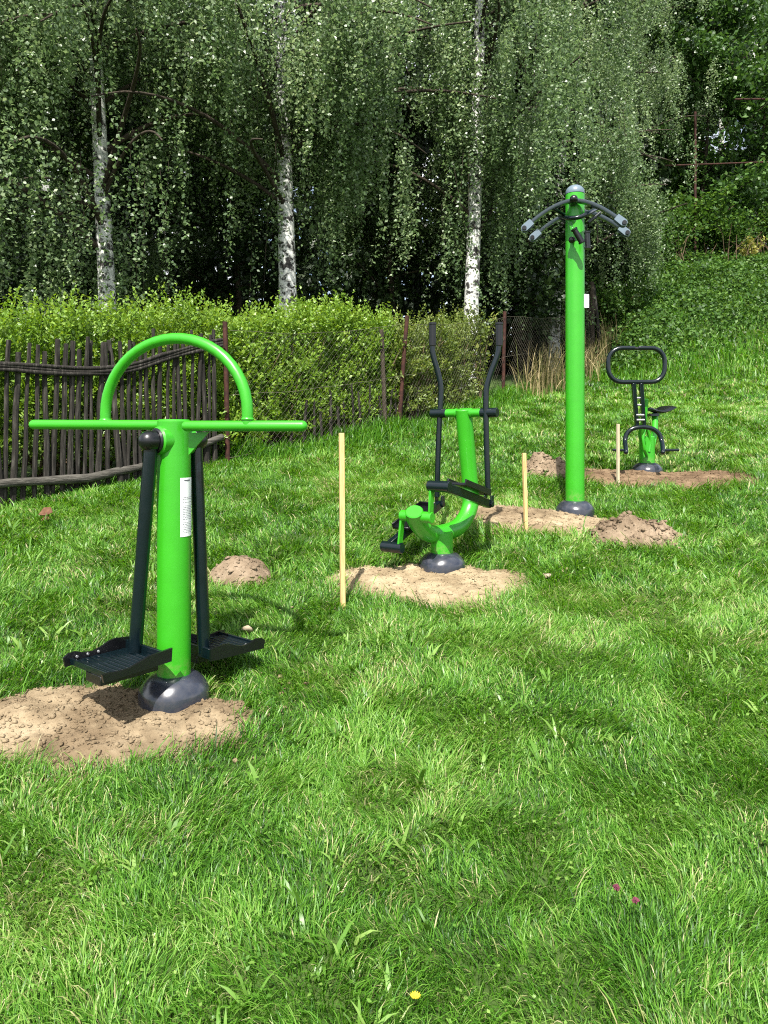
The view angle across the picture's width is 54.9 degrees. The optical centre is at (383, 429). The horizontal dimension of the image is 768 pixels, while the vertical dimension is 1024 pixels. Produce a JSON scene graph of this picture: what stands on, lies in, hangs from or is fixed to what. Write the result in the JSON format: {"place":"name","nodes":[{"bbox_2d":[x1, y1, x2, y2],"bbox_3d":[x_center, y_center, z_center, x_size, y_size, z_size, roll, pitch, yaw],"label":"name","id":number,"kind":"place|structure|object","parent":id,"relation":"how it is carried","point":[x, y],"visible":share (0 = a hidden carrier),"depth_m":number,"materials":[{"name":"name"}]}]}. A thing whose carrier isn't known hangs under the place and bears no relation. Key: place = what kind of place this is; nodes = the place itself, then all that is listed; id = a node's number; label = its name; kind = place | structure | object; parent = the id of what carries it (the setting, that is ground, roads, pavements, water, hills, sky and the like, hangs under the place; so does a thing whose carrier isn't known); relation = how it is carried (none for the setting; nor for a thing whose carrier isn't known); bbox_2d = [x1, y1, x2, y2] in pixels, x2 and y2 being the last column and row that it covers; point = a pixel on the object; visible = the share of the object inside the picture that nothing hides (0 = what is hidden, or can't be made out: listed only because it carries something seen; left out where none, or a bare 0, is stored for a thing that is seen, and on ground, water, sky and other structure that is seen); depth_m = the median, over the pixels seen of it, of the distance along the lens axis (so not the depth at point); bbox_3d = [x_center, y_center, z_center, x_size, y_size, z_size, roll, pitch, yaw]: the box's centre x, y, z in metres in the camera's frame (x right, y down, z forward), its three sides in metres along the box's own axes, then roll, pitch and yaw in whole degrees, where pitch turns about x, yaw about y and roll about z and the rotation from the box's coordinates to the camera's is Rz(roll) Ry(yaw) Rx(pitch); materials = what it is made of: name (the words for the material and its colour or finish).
{"place":"outdoors","nodes":[
{"label":"outdoors","id":0,"kind":"place"},
{"bbox_2d":[240,625,252,632],"bbox_3d":[-0.666,0.969,3.607,0.067,0.038,0.026,0,0,14],"label":"stone","id":1,"kind":"object","parent":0,"point":[248,628],"visible":1,"depth_m":3.60,"materials":[{"name":"beige stone"}]},
{"bbox_2d":[0,269,767,1023],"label":"ground","id":2,"kind":"structure","parent":0,"point":[552,827],"depth_m":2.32,"materials":[{"name":"plant"}]},
{"bbox_2d":[38,507,52,519],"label":"dead leaf","id":3,"kind":"object","parent":2,"relation":"on","point":[45,510],"visible":0.9,"depth_m":5.33,"materials":[{"name":"brown plant"}]},
{"bbox_2d":[0,0,95,322],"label":"birch tree","id":4,"kind":"object","parent":2,"relation":"on","point":[6,21],"visible":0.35,"depth_m":9.94,"materials":[{"name":"green plant"}]},
{"bbox_2d":[0,0,195,381],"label":"understorey tree","id":5,"kind":"object","parent":2,"relation":"on","point":[87,154],"visible":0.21,"depth_m":12.49,"materials":[{"name":"green plant"}]},
{"bbox_2d":[0,275,219,476],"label":"hedge","id":6,"kind":"object","parent":2,"relation":"on","point":[119,326],"visible":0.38,"depth_m":6.45,"materials":[{"name":"green plant"}]},
{"bbox_2d":[0,329,223,506],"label":"picket fence","id":7,"kind":"object","parent":2,"relation":"on","point":[50,479],"visible":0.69,"depth_m":6.11,"materials":[{"name":"grey wood"}]},
{"bbox_2d":[0,0,276,338],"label":"birch tree","id":8,"kind":"object","parent":2,"relation":"on","point":[153,257],"visible":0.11,"depth_m":14.37,"materials":[{"name":"green plant"}]},
{"bbox_2d":[0,666,324,794],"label":"soil patch","id":9,"kind":"object","parent":2,"relation":"on","point":[113,721],"visible":0.69,"depth_m":2.82,"materials":[{"name":"beige sand"}]},
{"bbox_2d":[29,333,307,712],"bbox_3d":[-0.922,0.361,3.045,1.118,1.518,0.709,0,0,-15],"label":"swing trainer","id":10,"kind":"object","parent":9,"relation":"on","point":[173,455],"visible":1,"depth_m":2.99,"materials":[{"name":"metal"}]},
{"bbox_2d":[0,0,385,391],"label":"birch tree","id":11,"kind":"object","parent":2,"relation":"on","point":[29,32],"visible":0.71,"depth_m":10.05,"materials":[{"name":"green plant"}]},
{"bbox_2d":[123,13,328,327],"bbox_3d":[-2.796,-4.608,14.696,4.670,7.411,4.658,0,0,42],"label":"understorey tree","id":12,"kind":"object","parent":2,"relation":"on","point":[238,247],"visible":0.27,"depth_m":14.13,"materials":[{"name":"green plant"}]},
{"bbox_2d":[193,555,279,587],"bbox_3d":[-0.847,0.943,4.317,0.536,0.416,0.459,0,0,0],"label":"soil mound","id":13,"kind":"object","parent":2,"relation":"on","point":[232,568],"visible":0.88,"depth_m":4.24,"materials":[{"name":"beige sand"}]},
{"bbox_2d":[38,0,496,338],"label":"birch tree","id":14,"kind":"object","parent":2,"relation":"on","point":[355,58],"visible":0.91,"depth_m":10.24,"materials":[{"name":"green plant"}]},
{"bbox_2d":[172,285,408,452],"bbox_3d":[-0.968,-0.667,8.442,1.234,1.994,3.124,0,0,41],"label":"hedge","id":15,"kind":"object","parent":2,"relation":"on","point":[298,323],"visible":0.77,"depth_m":8.01,"materials":[{"name":"green plant"}]},
{"bbox_2d":[0,345,624,531],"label":"rough grass","id":16,"kind":"structure","parent":2,"relation":"on","point":[380,427],"depth_m":8.11,"materials":[{"name":"green plant"}]},
{"bbox_2d":[0,0,680,374],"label":"wood","id":17,"kind":"object","parent":2,"relation":"on","point":[538,342],"visible":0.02,"depth_m":19.51,"materials":[{"name":"green plant"}]},
{"bbox_2d":[339,433,345,610],"bbox_3d":[-0.220,0.531,3.900,0.032,1.030,0.027,0,0,-17],"label":"stake","id":18,"kind":"object","parent":2,"relation":"on","point":[342,515],"visible":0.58,"depth_m":3.89,"materials":[{"name":"brown wood"}]},
{"bbox_2d":[289,383,419,445],"bbox_3d":[-0.278,-0.147,8.507,0.102,0.844,2.100,0,0,43],"label":"picket fence","id":19,"kind":"object","parent":2,"relation":"on","point":[330,419],"visible":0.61,"depth_m":8.31,"materials":[{"name":"wood"}]},
{"bbox_2d":[239,0,487,314],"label":"birch tree","id":20,"kind":"object","parent":2,"relation":"on","point":[350,235],"visible":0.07,"depth_m":14.81,"materials":[{"name":"green plant"}]},
{"bbox_2d":[269,33,498,337],"bbox_3d":[-0.136,-4.514,14.975,4.436,7.040,4.425,0,0,-15],"label":"understorey tree","id":21,"kind":"object","parent":2,"relation":"on","point":[391,295],"visible":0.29,"depth_m":14.27,"materials":[{"name":"green plant"}]},
{"bbox_2d":[222,282,600,461],"bbox_3d":[1.611,-1.284,11.162,0.479,3.507,10.277,0,0,35],"label":"wire fence","id":22,"kind":"object","parent":2,"relation":"on","point":[592,292],"visible":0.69,"depth_m":8.89,"materials":[{"name":"wire"},{"name":"rusty iron"}]},
{"bbox_2d":[410,991,419,1019],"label":"wild flower","id":23,"kind":"object","parent":2,"relation":"on","point":[415,995],"visible":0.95,"depth_m":1.66,"materials":[{"name":"yellow plant"}]},
{"bbox_2d":[361,299,493,421],"bbox_3d":[0.671,-0.944,10.208,1.077,1.976,3.061,0,0,33],"label":"hedge","id":24,"kind":"object","parent":2,"relation":"on","point":[445,361],"visible":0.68,"depth_m":9.83,"materials":[{"name":"green plant"}]},
{"bbox_2d":[290,551,573,615],"bbox_3d":[0.281,0.921,4.308,1.612,0.316,1.040,0,0,0],"label":"soil patch","id":25,"kind":"object","parent":2,"relation":"on","point":[453,585],"visible":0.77,"depth_m":4.26,"materials":[{"name":"beige sand"}]},
{"bbox_2d":[380,322,502,573],"bbox_3d":[0.372,0.078,4.651,0.519,1.597,0.765,0,0,38],"label":"elliptical trainer","id":26,"kind":"object","parent":25,"relation":"on","point":[418,520],"visible":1,"depth_m":4.72,"materials":[{"name":"green painted metal"},{"name":"dark plastic"}]},
{"bbox_2d":[456,312,497,396],"bbox_3d":[1.383,-1.032,10.863,0.410,1.377,0.660,0,0,-44],"label":"sapling","id":27,"kind":"object","parent":2,"relation":"on","point":[480,348],"visible":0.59,"depth_m":10.85,"materials":[{"name":"green plant"}]},
{"bbox_2d":[286,0,678,388],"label":"birch tree","id":28,"kind":"object","parent":2,"relation":"on","point":[504,125],"visible":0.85,"depth_m":12.32,"materials":[{"name":"green plant"}]},
{"bbox_2d":[399,16,632,374],"bbox_3d":[2.671,-4.735,15.189,4.658,7.411,4.670,0,0,18],"label":"understorey tree","id":29,"kind":"object","parent":2,"relation":"on","point":[543,279],"visible":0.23,"depth_m":14.63,"materials":[{"name":"green plant"}]},
{"bbox_2d":[522,453,527,528],"bbox_3d":[0.996,0.490,5.220,0.041,0.656,0.029,0,0,-17],"label":"stake","id":30,"kind":"object","parent":2,"relation":"on","point":[524,480],"visible":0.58,"depth_m":5.21,"materials":[{"name":"brown wood"}]},
{"bbox_2d":[442,504,638,542],"bbox_3d":[1.095,0.716,5.456,1.664,0.335,0.949,0,0,0],"label":"soil patch","id":31,"kind":"object","parent":2,"relation":"on","point":[538,518],"visible":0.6,"depth_m":5.42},
{"bbox_2d":[521,184,630,516],"bbox_3d":[1.480,-0.611,5.690,0.830,2.530,0.448,0,0,12],"label":"pull down trainer","id":32,"kind":"object","parent":31,"relation":"on","point":[577,235],"visible":1,"depth_m":5.61,"materials":[{"name":"green painted metal"},{"name":"black plastic"},{"name":"grey plastic"}]},
{"bbox_2d":[521,452,564,479],"bbox_3d":[1.498,0.470,6.777,0.697,0.546,0.604,0,0,0],"label":"soil mound","id":33,"kind":"object","parent":2,"relation":"on","point":[540,463],"visible":0.68,"depth_m":6.70,"materials":[{"name":"soil"}]},
{"bbox_2d":[509,313,628,397],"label":"dry grass","id":34,"kind":"structure","parent":2,"relation":"on","point":[589,363],"depth_m":12.52,"materials":[{"name":"plant"}]},
{"bbox_2d":[449,0,702,373],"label":"birch tree","id":35,"kind":"object","parent":2,"relation":"on","point":[648,221],"visible":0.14,"depth_m":15.94,"materials":[{"name":"green plant"}]},
{"bbox_2d":[501,37,683,291],"bbox_3d":[5.168,-5.947,18.118,4.203,6.670,4.192,0,0,-13],"label":"understorey tree","id":36,"kind":"object","parent":2,"relation":"on","point":[612,256],"visible":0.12,"depth_m":17.16,"materials":[{"name":"green plant"}]},
{"bbox_2d":[612,884,620,925],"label":"wild flower","id":37,"kind":"object","parent":2,"relation":"on","point":[616,887],"visible":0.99,"depth_m":1.92,"materials":[{"name":"pink plant"}]},
{"bbox_2d":[585,267,648,330],"bbox_3d":[4.849,-2.764,16.165,1.666,1.527,1.767,0,0,41],"label":"bramble bush","id":38,"kind":"object","parent":2,"relation":"on","point":[606,309],"visible":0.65,"depth_m":16.05,"materials":[{"name":"green plant"}]},
{"bbox_2d":[517,0,728,230],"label":"birch tree","id":39,"kind":"object","parent":2,"relation":"on","point":[675,104],"visible":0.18,"depth_m":18.72,"materials":[{"name":"green plant"}]},
{"bbox_2d":[588,221,667,285],"bbox_3d":[5.751,-4.162,17.655,1.964,1.697,1.851,0,0,0],"label":"bramble bush","id":40,"kind":"object","parent":2,"relation":"on","point":[627,253],"visible":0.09,"depth_m":17.39,"materials":[{"name":"green plant"}]},
{"bbox_2d":[572,510,693,551],"bbox_3d":[1.696,0.827,5.037,0.910,0.555,0.604,0,0,0],"label":"soil mound","id":41,"kind":"object","parent":2,"relation":"on","point":[629,526],"visible":0.82,"depth_m":4.95,"materials":[{"name":"soil"}]},
{"bbox_2d":[631,897,639,931],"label":"wild flower","id":42,"kind":"object","parent":2,"relation":"on","point":[635,900],"visible":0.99,"depth_m":1.89,"materials":[{"name":"pink plant"}]},
{"bbox_2d":[568,9,718,172],"bbox_3d":[7.731,-9.730,25.174,7.612,12.395,6.798,0,0,14],"label":"broadleaf tree","id":43,"kind":"object","parent":2,"relation":"on","point":[692,119],"depth_m":24.54,"materials":[{"name":"green plant"}]},
{"bbox_2d":[531,259,767,386],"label":"bank grass","id":44,"kind":"structure","parent":2,"relation":"on","point":[669,374],"depth_m":14.21,"materials":[{"name":"green plant"}]},
{"bbox_2d":[568,0,737,237],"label":"broadleaf tree","id":45,"kind":"object","parent":2,"relation":"on","point":[680,174],"visible":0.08,"depth_m":20.62,"materials":[{"name":"green plant"}]},
{"bbox_2d":[547,462,765,496],"bbox_3d":[2.477,0.481,6.659,2.262,0.381,1.274,0,0,0],"label":"soil patch","id":46,"kind":"object","parent":2,"relation":"on","point":[688,478],"visible":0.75,"depth_m":6.61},
{"bbox_2d":[616,424,619,485],"bbox_3d":[2.011,0.270,6.360,0.022,0.643,0.022,0,0,-17],"label":"stake","id":47,"kind":"object","parent":46,"relation":"in","point":[617,452],"visible":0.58,"depth_m":6.35,"materials":[{"name":"beige wood"}]},
{"bbox_2d":[606,346,678,471],"bbox_3d":[2.572,-0.168,6.936,0.540,1.193,1.195,0,0,42],"label":"rider trainer","id":48,"kind":"object","parent":46,"relation":"on","point":[647,444],"visible":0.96,"depth_m":6.73,"materials":[{"name":"metal"}]},
{"bbox_2d":[632,208,682,267],"bbox_3d":[6.586,-4.532,18.084,1.666,1.527,1.767,0,0,-16],"label":"bramble bush","id":49,"kind":"object","parent":2,"relation":"on","point":[668,244],"visible":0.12,"depth_m":17.95,"materials":[{"name":"green plant"}]},
{"bbox_2d":[560,247,767,370],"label":"bank undergrowth","id":50,"kind":"object","parent":2,"relation":"on","point":[702,261],"visible":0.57,"depth_m":15.92,"materials":[{"name":"green plant"}]},
{"bbox_2d":[635,201,715,261],"bbox_3d":[7.439,-5.001,18.972,2.036,1.866,2.160,0,0,33],"label":"bramble bush","id":51,"kind":"object","parent":2,"relation":"on","point":[684,221],"visible":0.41,"depth_m":18.54,"materials":[{"name":"green plant"}]},
{"bbox_2d":[599,212,767,283],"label":"dead stems","id":52,"kind":"object","parent":2,"relation":"on","point":[736,251],"visible":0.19,"depth_m":18.36,"materials":[{"name":"brown plant"}]},
{"bbox_2d":[638,174,746,252],"bbox_3d":[8.072,-5.565,19.745,2.847,2.460,2.684,0,0,31],"label":"bramble bush","id":53,"kind":"object","parent":2,"relation":"on","point":[711,204],"visible":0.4,"depth_m":18.89,"materials":[{"name":"green plant"}]},
{"bbox_2d":[624,0,765,252],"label":"broadleaf tree","id":54,"kind":"object","parent":2,"relation":"on","point":[673,24],"visible":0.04,"depth_m":23.19,"materials":[{"name":"green plant"}]},
{"bbox_2d":[628,0,767,249],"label":"broadleaf tree","id":55,"kind":"object","parent":2,"relation":"on","point":[733,15],"visible":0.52,"depth_m":19.59,"materials":[{"name":"green plant"}]},
{"bbox_2d":[665,98,767,257],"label":"rusty frame","id":56,"kind":"object","parent":2,"relation":"on","point":[695,148],"visible":0.76,"depth_m":18.88,"materials":[{"name":"metal"}]},
{"bbox_2d":[675,0,760,164],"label":"birch tree","id":57,"kind":"object","parent":2,"relation":"on","point":[722,142],"visible":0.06,"depth_m":23.34,"materials":[{"name":"green plant"}]},
{"bbox_2d":[681,1,767,250],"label":"broadleaf tree","id":58,"kind":"object","parent":2,"relation":"on","point":[745,151],"visible":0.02,"depth_m":23.71,"materials":[{"name":"green plant"}]},
{"bbox_2d":[697,214,760,258],"bbox_3d":[8.925,-4.878,19.104,1.571,1.357,1.481,0,0,-34],"label":"bramble bush","id":59,"kind":"object","parent":2,"relation":"on","point":[710,239],"visible":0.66,"depth_m":18.96,"materials":[{"name":"green plant"}]},
{"bbox_2d":[698,204,767,260],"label":"bramble bush","id":60,"kind":"object","parent":2,"relation":"on","point":[734,223],"visible":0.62,"depth_m":18.72,"materials":[{"name":"green plant"}]},
{"bbox_2d":[699,13,767,230],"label":"broadleaf tree","id":61,"kind":"object","parent":2,"relation":"on","point":[753,150],"visible":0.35,"depth_m":20.48,"materials":[{"name":"green plant"}]},
{"bbox_2d":[709,0,767,218],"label":"birch tree","id":62,"kind":"object","parent":2,"relation":"on","point":[754,125],"visible":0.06,"depth_m":22.36,"materials":[{"name":"green plant"}]},
{"bbox_2d":[737,235,766,262],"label":"yellow shrub","id":63,"kind":"object","parent":2,"relation":"on","point":[754,251],"visible":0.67,"depth_m":18.34,"materials":[{"name":"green plant"}]},
{"bbox_2d":[742,202,767,251],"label":"bramble bush","id":64,"kind":"object","parent":2,"relation":"on","point":[763,225],"visible":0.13,"depth_m":19.94,"materials":[{"name":"green plant"}]},
{"bbox_2d":[757,204,767,241],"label":"bramble bush","id":65,"kind":"object","parent":2,"relation":"on","point":[767,220],"visible":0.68,"depth_m":19.66,"materials":[{"name":"green plant"}]},
{"bbox_2d":[31,1,746,354],"label":"sky","id":66,"kind":"structure","parent":0,"point":[715,147],"materials":[{"name":"white"}]}
]}

